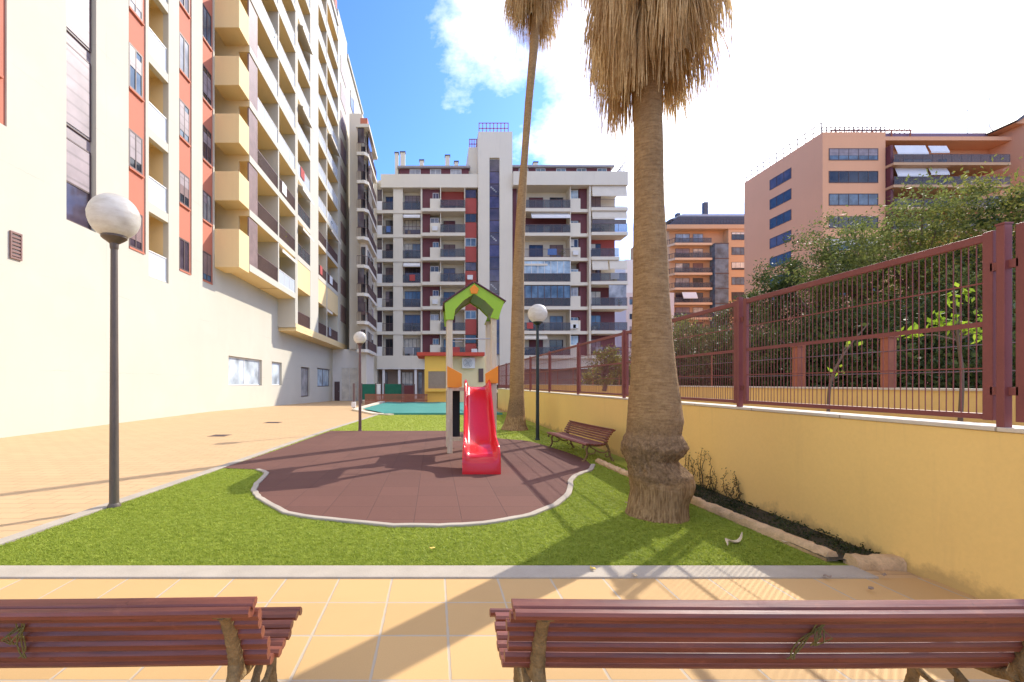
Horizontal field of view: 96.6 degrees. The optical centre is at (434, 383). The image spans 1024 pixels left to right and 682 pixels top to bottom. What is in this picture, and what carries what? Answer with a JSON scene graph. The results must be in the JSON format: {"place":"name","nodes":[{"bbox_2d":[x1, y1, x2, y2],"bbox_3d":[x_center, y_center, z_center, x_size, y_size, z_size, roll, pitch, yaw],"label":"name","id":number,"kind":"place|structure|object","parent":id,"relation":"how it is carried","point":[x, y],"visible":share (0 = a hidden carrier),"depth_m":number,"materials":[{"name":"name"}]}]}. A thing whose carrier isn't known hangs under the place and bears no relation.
{"place":"outdoors","nodes":[
{"label":"outdoors","id":0,"kind":"place"},
{"bbox_2d":[224,431,590,522],"bbox_3d":[-0.389,1.488,9.442,6.668,0.001,9.402,0,0,0],"label":"rubber surface","id":1,"kind":"object","parent":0,"point":[400,476],"visible":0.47,"depth_m":7.04,"materials":[{"name":"rubber"}]},
{"bbox_2d":[442,281,505,473],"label":"play tower","id":2,"kind":"structure","parent":1,"relation":"on","point":[481,453],"depth_m":9.53,"materials":[{"name":"plastic"}]},
{"bbox_2d":[403,384,414,401],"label":"panel","id":3,"kind":"structure","parent":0,"point":[408,389],"depth_m":40.50,"materials":[{"name":"fabric"}]},
{"bbox_2d":[0,412,846,565],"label":"lawn","id":4,"kind":"structure","parent":0,"point":[619,460],"depth_m":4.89,"materials":[{"name":"green plant"}]},
{"bbox_2d":[85,193,140,507],"bbox_3d":[-3.885,-0.370,5.470,0.555,3.840,0.555,0,0,0],"label":"globe lamp","id":5,"kind":"object","parent":4,"relation":"on","point":[114,220],"visible":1,"depth_m":5.43,"materials":[{"name":"grey metal"}]},
{"bbox_2d":[353,332,365,430],"bbox_3d":[-2.330,-0.038,14.150,0.406,3.176,0.406,0,0,0],"label":"globe lamp","id":6,"kind":"object","parent":4,"relation":"on","point":[359,338],"visible":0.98,"depth_m":14.11,"materials":[{"name":"white glass"}]},
{"bbox_2d":[499,0,573,430],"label":"palm tree","id":7,"kind":"object","parent":4,"relation":"on","point":[538,18],"visible":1,"depth_m":14.47,"materials":[{"name":"brown plant"}]},
{"bbox_2d":[528,304,547,439],"bbox_3d":[2.730,-0.270,11.900,0.515,3.640,0.515,0,0,0],"label":"globe lamp","id":8,"kind":"object","parent":4,"relation":"on","point":[537,314],"visible":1,"depth_m":11.86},
{"bbox_2d":[547,420,615,460],"bbox_3d":[3.042,1.188,9.548,0.648,0.644,2.080,0,0,-6],"label":"park bench","id":9,"kind":"object","parent":4,"relation":"on","point":[567,436],"visible":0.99,"depth_m":9.24,"materials":[{"name":"wood"}]},
{"bbox_2d":[595,458,627,476],"bbox_3d":[3.136,1.460,7.563,0.177,0.109,1.949,0,0,-4],"label":"stone edging","id":10,"kind":"object","parent":4,"relation":"on","point":[620,470],"visible":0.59,"depth_m":7.77,"materials":[{"name":"stone"}]},
{"bbox_2d":[574,0,737,523],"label":"palm tree","id":11,"kind":"object","parent":4,"relation":"on","point":[647,58],"visible":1,"depth_m":4.94,"materials":[{"name":"brown plant"}]},
{"bbox_2d":[690,495,837,560],"bbox_3d":[3.285,1.458,4.925,0.142,0.119,2.258,0,0,-3],"label":"stone edging","id":12,"kind":"object","parent":4,"relation":"on","point":[779,535],"visible":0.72,"depth_m":4.41,"materials":[{"name":"stone"}]},
{"bbox_2d":[694,485,872,559],"bbox_3d":[3.475,1.465,5.670,0.650,0.001,3.860,0,0,0],"label":"soil strip","id":13,"kind":"object","parent":4,"relation":"on","point":[760,512],"visible":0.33,"depth_m":4.64,"materials":[{"name":"black soil"}]},
{"bbox_2d":[683,448,742,500],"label":"dried creeper","id":14,"kind":"object","parent":13,"relation":"on","point":[726,492],"visible":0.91,"depth_m":6.13,"materials":[{"name":"brown plant"}]},
{"bbox_2d":[694,481,880,554],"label":"strip weeds","id":15,"kind":"object","parent":13,"relation":"on","point":[835,543],"visible":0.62,"depth_m":4.62,"materials":[{"name":"green plant"}]},
{"bbox_2d":[843,553,906,571],"bbox_3d":[3.611,1.458,3.695,0.384,0.118,0.153,0,0,0],"label":"stone edging","id":16,"kind":"object","parent":4,"relation":"on","point":[881,562],"visible":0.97,"depth_m":3.64,"materials":[{"name":"stone"}]},
{"bbox_2d":[0,399,921,577],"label":"court paving","id":17,"kind":"structure","parent":0,"point":[46,477],"depth_m":9.85,"materials":[{"name":"beige tile"}]},
{"bbox_2d":[0,414,378,544],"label":"side kerb","id":18,"kind":"structure","parent":17,"relation":"on","point":[28,532],"depth_m":5.98,"materials":[{"name":"concrete"}]},
{"bbox_2d":[361,383,375,403],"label":"windbreak panel","id":19,"kind":"object","parent":17,"relation":"on","point":[368,388],"visible":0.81,"depth_m":40.50,"materials":[{"name":"fabric"}]},
{"bbox_2d":[352,401,393,414],"bbox_3d":[-4.010,1.620,28.663,2.166,0.360,15.639,0,0,-8],"label":"pool coping","id":20,"kind":"object","parent":17,"relation":"on","point":[365,406],"visible":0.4,"depth_m":24.79,"materials":[{"name":"white stone"}]},
{"bbox_2d":[363,402,501,414],"bbox_3d":[-0.425,1.478,29.025,7.350,0.143,15.150,0,0,0],"label":"pool cover","id":21,"kind":"object","parent":20,"relation":"on","point":[416,408],"visible":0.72,"depth_m":25.87,"materials":[{"name":"teal plastic"}]},
{"bbox_2d":[384,383,402,399],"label":"windbreak panel","id":22,"kind":"object","parent":17,"relation":"on","point":[393,388],"visible":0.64,"depth_m":40.50,"materials":[{"name":"fabric"}]},
{"bbox_2d":[365,394,427,404],"bbox_3d":[-3.150,1.340,37.335,5.200,0.920,0.070,0,0,0],"label":"fence","id":23,"kind":"object","parent":17,"relation":"on","point":[385,397],"visible":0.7,"depth_m":37.30,"materials":[{"name":"brown metal"}]},
{"bbox_2d":[250,464,594,527],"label":"curved kerb","id":24,"kind":"structure","parent":17,"relation":"on","point":[281,510],"depth_m":4.98,"materials":[{"name":"concrete"}]},
{"bbox_2d":[0,565,878,578],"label":"front kerb","id":25,"kind":"structure","parent":17,"relation":"on","point":[416,572],"depth_m":3.54,"materials":[{"name":"concrete"}]},
{"bbox_2d":[417,352,485,401],"bbox_3d":[1.756,-0.345,39.925,6.391,4.491,4.950,0,0,0],"label":"pool hut","id":26,"kind":"object","parent":17,"relation":"on","point":[470,367],"visible":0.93,"depth_m":38.00,"materials":[{"name":"paint"}]},
{"bbox_2d":[427,370,445,388],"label":"window","id":27,"kind":"structure","parent":26,"relation":"in","point":[436,379],"depth_m":37.97,"materials":[{"name":"grey glass"}]},
{"bbox_2d":[498,388,1023,598],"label":"boundary wall","id":28,"kind":"structure","parent":17,"relation":"on","point":[941,501],"depth_m":3.88,"materials":[{"name":"paint"}]},
{"bbox_2d":[499,364,505,387],"bbox_3d":[3.850,-0.398,25.400,0.040,1.305,2.680,0,0,0],"label":"bar fence","id":29,"kind":"object","parent":28,"relation":"on","point":[503,381],"visible":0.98,"depth_m":25.15,"materials":[{"name":"brown metal"}]},
{"bbox_2d":[524,358,528,388],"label":"bar fence","id":30,"kind":"object","parent":28,"relation":"on","point":[526,373],"visible":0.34,"depth_m":18.78,"materials":[{"name":"brown metal"}]},
{"bbox_2d":[530,353,547,390],"bbox_3d":[3.850,-0.398,16.500,0.040,1.305,2.880,0,0,0],"label":"bar fence","id":31,"kind":"object","parent":28,"relation":"on","point":[532,372],"visible":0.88,"depth_m":17.04,"materials":[{"name":"brown metal"}]},
{"bbox_2d":[550,345,576,392],"bbox_3d":[3.850,-0.398,13.500,0.040,1.305,2.880,0,0,0],"label":"bar fence","id":32,"kind":"object","parent":28,"relation":"on","point":[565,368],"visible":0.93,"depth_m":13.41,"materials":[{"name":"brown metal"}]},
{"bbox_2d":[579,333,621,395],"bbox_3d":[3.850,-0.398,10.545,0.040,1.305,2.790,0,0,0],"label":"bar fence","id":33,"kind":"object","parent":28,"relation":"on","point":[606,364],"visible":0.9,"depth_m":10.30,"materials":[{"name":"brown metal"}]},
{"bbox_2d":[622,330,625,399],"bbox_3d":[3.833,-0.363,9.090,0.061,1.427,0.150,0,0,0],"label":"fence post","id":34,"kind":"object","parent":28,"relation":"on","point":[623,364],"visible":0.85,"depth_m":9.07,"materials":[{"name":"brown metal"}]},
{"bbox_2d":[625,301,736,402],"bbox_3d":[3.850,-0.398,7.370,0.040,1.305,3.320,0,0,0],"label":"bar fence","id":35,"kind":"object","parent":28,"relation":"on","point":[733,306],"visible":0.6,"depth_m":6.29,"materials":[{"name":"brown metal"}]},
{"bbox_2d":[736,297,743,406],"bbox_3d":[3.833,-0.363,5.650,0.061,1.427,0.150,0,0,0],"label":"fence post","id":36,"kind":"object","parent":28,"relation":"on","point":[739,385],"visible":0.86,"depth_m":5.63,"materials":[{"name":"brown metal"}]},
{"bbox_2d":[743,230,995,419],"bbox_3d":[3.850,-0.398,4.340,0.040,1.305,2.500,0,0,0],"label":"bar fence","id":37,"kind":"object","parent":28,"relation":"on","point":[987,241],"visible":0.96,"depth_m":3.72,"materials":[{"name":"red metal"}]},
{"bbox_2d":[990,222,1016,431],"bbox_3d":[3.833,-0.363,3.030,0.061,1.427,0.150,0,0,0],"label":"fence post","id":38,"kind":"object","parent":28,"relation":"on","point":[1003,390],"visible":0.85,"depth_m":3.01,"materials":[{"name":"red metal"}]},
{"bbox_2d":[1016,222,1023,422],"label":"bar fence","id":39,"kind":"object","parent":28,"relation":"on","point":[1020,322],"visible":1,"depth_m":2.94,"materials":[{"name":"red metal"}]},
{"bbox_2d":[374,123,627,398],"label":"apartment block","id":40,"kind":"structure","parent":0,"point":[444,233],"depth_m":65.70,"materials":[{"name":"white paint"}]},
{"bbox_2d":[402,372,412,384],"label":"window","id":41,"kind":"structure","parent":40,"relation":"in","point":[407,377],"depth_m":67.95,"materials":[{"name":"grey glass"}]},
{"bbox_2d":[405,339,419,355],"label":"window","id":42,"kind":"structure","parent":40,"relation":"in","point":[408,342],"depth_m":67.45,"materials":[{"name":"grey glass"}]},
{"bbox_2d":[405,220,419,233],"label":"window","id":43,"kind":"structure","parent":40,"relation":"in","point":[414,230],"depth_m":67.45,"materials":[{"name":"grey glass"}]},
{"bbox_2d":[489,208,498,220],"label":"stair window","id":44,"kind":"structure","parent":40,"relation":"in","point":[493,212],"depth_m":65.66,"materials":[{"name":"blue glass"}]},
{"bbox_2d":[529,245,542,255],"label":"window","id":45,"kind":"structure","parent":40,"relation":"in","point":[533,248],"depth_m":67.47,"materials":[{"name":"blue glass"}]},
{"bbox_2d":[0,578,1009,681],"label":"tile pavement","id":46,"kind":"structure","parent":0,"point":[393,630],"depth_m":2.90,"materials":[{"name":"beige tile"}]},
{"bbox_2d":[0,596,301,681],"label":"park bench","id":47,"kind":"object","parent":46,"relation":"on","point":[240,638],"visible":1,"depth_m":1.67,"materials":[{"name":"wood"}]},
{"bbox_2d":[489,598,1023,681],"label":"park bench","id":48,"kind":"object","parent":46,"relation":"on","point":[536,638],"visible":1,"depth_m":1.66,"materials":[{"name":"wood"}]},
{"bbox_2d":[615,260,673,358],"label":"distant building","id":49,"kind":"structure","parent":0,"point":[624,316],"depth_m":93.00,"materials":[{"name":"white paint"}]},
{"bbox_2d":[337,0,1023,259],"label":"sky","id":50,"kind":"structure","parent":0,"point":[427,73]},
{"bbox_2d":[630,202,743,349],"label":"apartment block","id":51,"kind":"structure","parent":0,"point":[705,250],"depth_m":93.17,"materials":[{"name":"orange concrete"}]},
{"bbox_2d":[744,97,1023,383],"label":"apartment block","id":52,"kind":"structure","parent":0,"point":[857,172],"depth_m":61.85,"materials":[{"name":"paint"}]},
{"bbox_2d":[770,168,790,189],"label":"window","id":53,"kind":"structure","parent":52,"relation":"in","point":[783,177],"depth_m":69.27,"materials":[{"name":"blue glass"}]},
{"bbox_2d":[770,188,790,209],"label":"window","id":54,"kind":"structure","parent":52,"relation":"in","point":[785,196],"depth_m":69.27,"materials":[{"name":"blue glass"}]},
{"bbox_2d":[770,209,790,228],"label":"window","id":55,"kind":"structure","parent":52,"relation":"in","point":[784,217],"depth_m":69.27,"materials":[{"name":"blue glass"}]},
{"bbox_2d":[770,230,790,248],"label":"window","id":56,"kind":"structure","parent":52,"relation":"in","point":[775,241],"depth_m":69.47,"materials":[{"name":"blue glass"}]},
{"bbox_2d":[770,251,790,267],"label":"window","id":57,"kind":"structure","parent":52,"relation":"in","point":[775,259],"depth_m":69.47,"materials":[{"name":"blue glass"}]},
{"bbox_2d":[829,148,877,159],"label":"window","id":58,"kind":"structure","parent":52,"relation":"in","point":[834,153],"depth_m":61.74,"materials":[{"name":"blue glass"}]},
{"bbox_2d":[829,171,877,182],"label":"window","id":59,"kind":"structure","parent":52,"relation":"in","point":[834,176],"depth_m":61.77,"materials":[{"name":"blue glass"}]},
{"bbox_2d":[829,194,877,205],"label":"window","id":60,"kind":"structure","parent":52,"relation":"in","point":[834,199],"depth_m":61.77,"materials":[{"name":"blue glass"}]},
{"bbox_2d":[829,216,877,227],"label":"window","id":61,"kind":"structure","parent":52,"relation":"in","point":[831,224],"depth_m":61.77,"materials":[{"name":"blue glass"}]},
{"label":"ground","id":62,"kind":"structure","parent":0,"visible":0},
{"bbox_2d":[0,0,363,437],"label":"apartment block","id":63,"kind":"structure","parent":62,"relation":"on","point":[209,139],"depth_m":20.90,"materials":[{"name":"beige paint"}]},
{"bbox_2d":[66,137,90,229],"bbox_3d":[-12.175,-6.775,15.350,0.050,2.750,1.220,0,0,0],"label":"window","id":64,"kind":"structure","parent":63,"relation":"in","point":[77,199],"depth_m":15.38,"materials":[{"name":"grey glass"}]},
{"bbox_2d":[66,41,90,141],"bbox_3d":[-12.175,-9.925,15.350,0.050,2.750,1.220,0,0,0],"label":"window","id":65,"kind":"structure","parent":63,"relation":"in","point":[67,124],"depth_m":15.69,"materials":[{"name":"beige plastic"}]},
{"bbox_2d":[66,0,90,52],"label":"window","id":66,"kind":"structure","parent":63,"relation":"in","point":[72,34],"depth_m":15.69,"materials":[{"name":"white metal"}]},
{"bbox_2d":[129,214,142,251],"bbox_3d":[-12.025,-6.150,18.135,0.050,1.500,0.830,0,0,0],"label":"window","id":67,"kind":"structure","parent":63,"relation":"in","point":[133,243],"depth_m":18.35,"materials":[{"name":"white glass"}]},
{"bbox_2d":[129,128,142,174],"bbox_3d":[-12.025,-9.300,18.135,0.050,1.500,0.830,0,0,0],"label":"window","id":68,"kind":"structure","parent":63,"relation":"in","point":[135,142],"depth_m":18.11,"materials":[{"name":"white glass"}]},
{"bbox_2d":[129,42,142,97],"bbox_3d":[-12.025,-12.575,18.135,0.050,1.750,0.830,0,0,0],"label":"window","id":69,"kind":"structure","parent":63,"relation":"in","point":[135,79],"depth_m":18.11,"materials":[{"name":"white glass"}]},
{"bbox_2d":[129,0,142,21],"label":"window","id":70,"kind":"structure","parent":63,"relation":"in","point":[140,14],"depth_m":18.26,"materials":[{"name":"white glass"}]},
{"bbox_2d":[179,237,189,272],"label":"window","id":71,"kind":"structure","parent":63,"relation":"in","point":[184,246],"depth_m":21.65,"materials":[{"name":"grey glass"}]},
{"bbox_2d":[179,170,189,208],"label":"window","id":72,"kind":"structure","parent":63,"relation":"in","point":[184,194],"depth_m":21.65,"materials":[{"name":"white glass"}]},
{"bbox_2d":[179,98,189,143],"bbox_3d":[-12.025,-12.575,21.660,0.050,1.750,0.880,0,0,0],"label":"window","id":73,"kind":"structure","parent":63,"relation":"in","point":[181,103],"depth_m":21.65,"materials":[{"name":"white glass"}]},
{"bbox_2d":[179,31,189,79],"bbox_3d":[-12.025,-15.725,21.660,0.050,1.750,0.880,0,0,0],"label":"window","id":74,"kind":"structure","parent":63,"relation":"in","point":[184,47],"depth_m":21.65,"materials":[{"name":"white glass"}]},
{"bbox_2d":[203,190,210,223],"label":"window","id":75,"kind":"structure","parent":63,"relation":"in","point":[206,197],"depth_m":23.83,"materials":[{"name":"grey glass"}]},
{"bbox_2d":[203,125,210,164],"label":"window","id":76,"kind":"structure","parent":63,"relation":"in","point":[206,150],"depth_m":23.80,"materials":[{"name":"grey glass"}]},
{"bbox_2d":[203,64,210,105],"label":"window","id":77,"kind":"structure","parent":63,"relation":"in","point":[205,70],"depth_m":23.80,"materials":[{"name":"grey glass"}]},
{"bbox_2d":[203,4,210,46],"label":"window","id":78,"kind":"structure","parent":63,"relation":"in","point":[206,16],"depth_m":23.80,"materials":[{"name":"grey glass"}]},
{"bbox_2d":[229,356,259,385],"bbox_3d":[-12.190,-0.735,28.850,0.060,1.730,5.060,0,0,0],"label":"window","id":79,"kind":"structure","parent":63,"relation":"in","point":[242,371],"depth_m":28.81,"materials":[{"name":"white glass"}]},
{"bbox_2d":[272,362,279,384],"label":"window","id":80,"kind":"structure","parent":63,"relation":"in","point":[275,366],"depth_m":34.61,"materials":[{"name":"white glass"}]},
{"bbox_2d":[301,367,307,396],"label":"window","id":81,"kind":"structure","parent":63,"relation":"in","point":[304,371],"depth_m":42.35,"materials":[{"name":"grey glass"}]},
{"bbox_2d":[317,368,328,385],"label":"window","id":82,"kind":"structure","parent":63,"relation":"in","point":[322,374],"depth_m":49.12,"materials":[{"name":"blue glass"}]},
{"bbox_2d":[341,367,357,399],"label":"window","id":83,"kind":"structure","parent":63,"relation":"in","point":[349,375],"depth_m":53.18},
{"bbox_2d":[349,114,377,400],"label":"corner block","id":84,"kind":"structure","parent":62,"relation":"on","point":[362,222],"depth_m":52.60,"materials":[{"name":"paint"}]},
{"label":"planting bed","id":85,"kind":"structure","parent":0,"visible":0},
{"bbox_2d":[628,334,701,378],"bbox_3d":[8.757,-0.984,17.126,3.642,2.550,3.504,0,0,0],"label":"bush","id":86,"kind":"object","parent":85,"relation":"on","point":[681,354],"visible":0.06,"depth_m":16.24,"materials":[{"name":"green plant"}]},
{"bbox_2d":[672,309,715,348],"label":"leafy tree","id":87,"kind":"object","parent":85,"relation":"on","point":[682,328],"visible":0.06,"depth_m":20.08,"materials":[{"name":"green plant"}]},
{"bbox_2d":[673,321,766,385],"bbox_3d":[9.517,-0.951,15.586,4.106,2.486,3.416,0,0,0],"label":"bush","id":88,"kind":"object","parent":85,"relation":"on","point":[700,345],"visible":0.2,"depth_m":15.03,"materials":[{"name":"green plant"}]},
{"bbox_2d":[699,295,769,351],"bbox_3d":[12.187,-1.685,18.017,3.332,3.914,3.482,0,0,0],"label":"leafy tree","id":89,"kind":"object","parent":85,"relation":"on","point":[723,318],"visible":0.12,"depth_m":17.67,"materials":[{"name":"green plant"}]},
{"bbox_2d":[681,303,815,385],"bbox_3d":[9.795,-1.068,13.795,4.047,2.720,3.644,0,0,41],"label":"bush","id":90,"kind":"object","parent":85,"relation":"on","point":[704,373],"visible":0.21,"depth_m":13.95,"materials":[{"name":"green plant"}]},
{"bbox_2d":[728,248,818,350],"bbox_3d":[12.547,-2.287,16.589,3.336,5.111,3.687,0,0,0],"label":"leafy tree","id":91,"kind":"object","parent":85,"relation":"on","point":[779,284],"visible":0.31,"depth_m":16.12,"materials":[{"name":"green plant"}]},
{"bbox_2d":[544,342,1015,386],"bbox_3d":[7.400,-0.275,18.000,0.035,0.950,32.000,0,0,0],"label":"wire fence","id":92,"kind":"object","parent":85,"relation":"on","point":[712,377],"visible":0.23,"depth_m":8.99,"materials":[{"name":"dark metal"},{"name":"red paint"}]},
{"bbox_2d":[712,312,873,386],"bbox_3d":[9.898,-0.847,12.622,3.320,2.276,3.374,0,0,0],"label":"bush","id":93,"kind":"object","parent":85,"relation":"on","point":[774,355],"visible":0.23,"depth_m":12.34,"materials":[{"name":"green plant"}]},
{"bbox_2d":[576,296,1015,388],"bbox_3d":[9.578,-0.989,15.253,3.997,2.453,23.621,0,0,0],"label":"hedge","id":94,"kind":"object","parent":85,"relation":"on","point":[817,376],"visible":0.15,"depth_m":9.20,"materials":[{"name":"green plant"}]},
{"bbox_2d":[792,345,804,386],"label":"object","id":95,"kind":"object","parent":85,"relation":"on","point":[797,366],"visible":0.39,"depth_m":9.23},
{"bbox_2d":[748,225,884,385],"bbox_3d":[13.016,-2.524,15.225,3.576,5.584,3.880,0,0,-28],"label":"leafy tree","id":96,"kind":"object","parent":85,"relation":"on","point":[771,286],"visible":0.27,"depth_m":15.27,"materials":[{"name":"green plant"}]},
{"bbox_2d":[767,286,930,384],"bbox_3d":[10.474,-1.116,11.526,3.744,2.814,3.498,0,0,0],"label":"bush","id":97,"kind":"object","parent":85,"relation":"on","point":[816,321],"visible":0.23,"depth_m":11.05,"materials":[{"name":"green plant"}]},
{"bbox_2d":[769,186,949,327],"bbox_3d":[12.807,-2.702,13.459,3.909,5.942,4.099,0,0,0],"label":"leafy tree","id":98,"kind":"object","parent":85,"relation":"on","point":[848,230],"visible":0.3,"depth_m":13.47,"materials":[{"name":"green plant"}]},
{"bbox_2d":[878,336,898,387],"bbox_3d":[7.510,-0.295,7.450,0.180,0.990,0.180,0,0,0],"label":"masonry pillar","id":99,"kind":"object","parent":85,"relation":"on","point":[891,361],"visible":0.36,"depth_m":7.38,"materials":[{"name":"brown brick"}]},
{"bbox_2d":[811,280,1014,386],"bbox_3d":[10.968,-0.979,10.492,3.466,2.539,3.431,0,0,-26],"label":"bush","id":100,"kind":"object","parent":85,"relation":"on","point":[864,331],"visible":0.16,"depth_m":10.36,"materials":[{"name":"green plant"}]},
{"bbox_2d":[810,167,1018,339],"bbox_3d":[12.714,-2.700,12.076,3.797,5.941,4.406,0,0,-30],"label":"leafy tree","id":101,"kind":"object","parent":85,"relation":"on","point":[865,258],"visible":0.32,"depth_m":11.84,"materials":[{"name":"green plant"}]},
{"bbox_2d":[844,266,1015,387],"bbox_3d":[11.057,-1.071,9.410,3.655,2.723,3.550,0,0,0],"label":"bush","id":102,"kind":"object","parent":85,"relation":"on","point":[909,316],"visible":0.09,"depth_m":9.50,"materials":[{"name":"green plant"}]},
{"bbox_2d":[873,153,1023,317],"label":"leafy tree","id":103,"kind":"object","parent":85,"relation":"on","point":[953,225],"visible":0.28,"depth_m":10.93,"materials":[{"name":"green plant"}]},
{"bbox_2d":[901,260,1015,385],"bbox_3d":[11.337,-1.177,9.085,3.306,2.928,4.330,0,0,16],"label":"leafy tree","id":104,"kind":"object","parent":85,"relation":"on","point":[964,278],"visible":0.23,"depth_m":9.05,"materials":[{"name":"green plant"}]},
{"bbox_2d":[898,181,1023,334],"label":"leafy tree","id":105,"kind":"object","parent":85,"relation":"on","point":[985,220],"visible":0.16,"depth_m":10.51,"materials":[{"name":"green plant"}]},
{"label":"back path","id":106,"kind":"structure","parent":0,"visible":0},
{"bbox_2d":[583,344,628,390],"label":"bush","id":107,"kind":"object","parent":106,"relation":"on","point":[615,360],"visible":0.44,"depth_m":15.26,"materials":[{"name":"green plant"}]},
{"bbox_2d":[524,384,1023,425],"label":"planter wall","id":108,"kind":"structure","parent":106,"relation":"on","point":[706,391],"depth_m":7.40,"materials":[{"name":"paint"}]},
{"bbox_2d":[826,323,868,411],"bbox_3d":[5.203,-0.076,5.676,0.437,1.354,0.180,0,0,31],"label":"sapling","id":109,"kind":"object","parent":106,"relation":"on","point":[835,368],"visible":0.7,"depth_m":5.70,"materials":[{"name":"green plant"}]},
{"bbox_2d":[895,282,981,420],"bbox_3d":[5.231,-0.213,4.623,0.763,1.629,0.295,0,0,27],"label":"sapling","id":110,"kind":"object","parent":106,"relation":"on","point":[956,322],"visible":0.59,"depth_m":4.55,"materials":[{"name":"green plant"}]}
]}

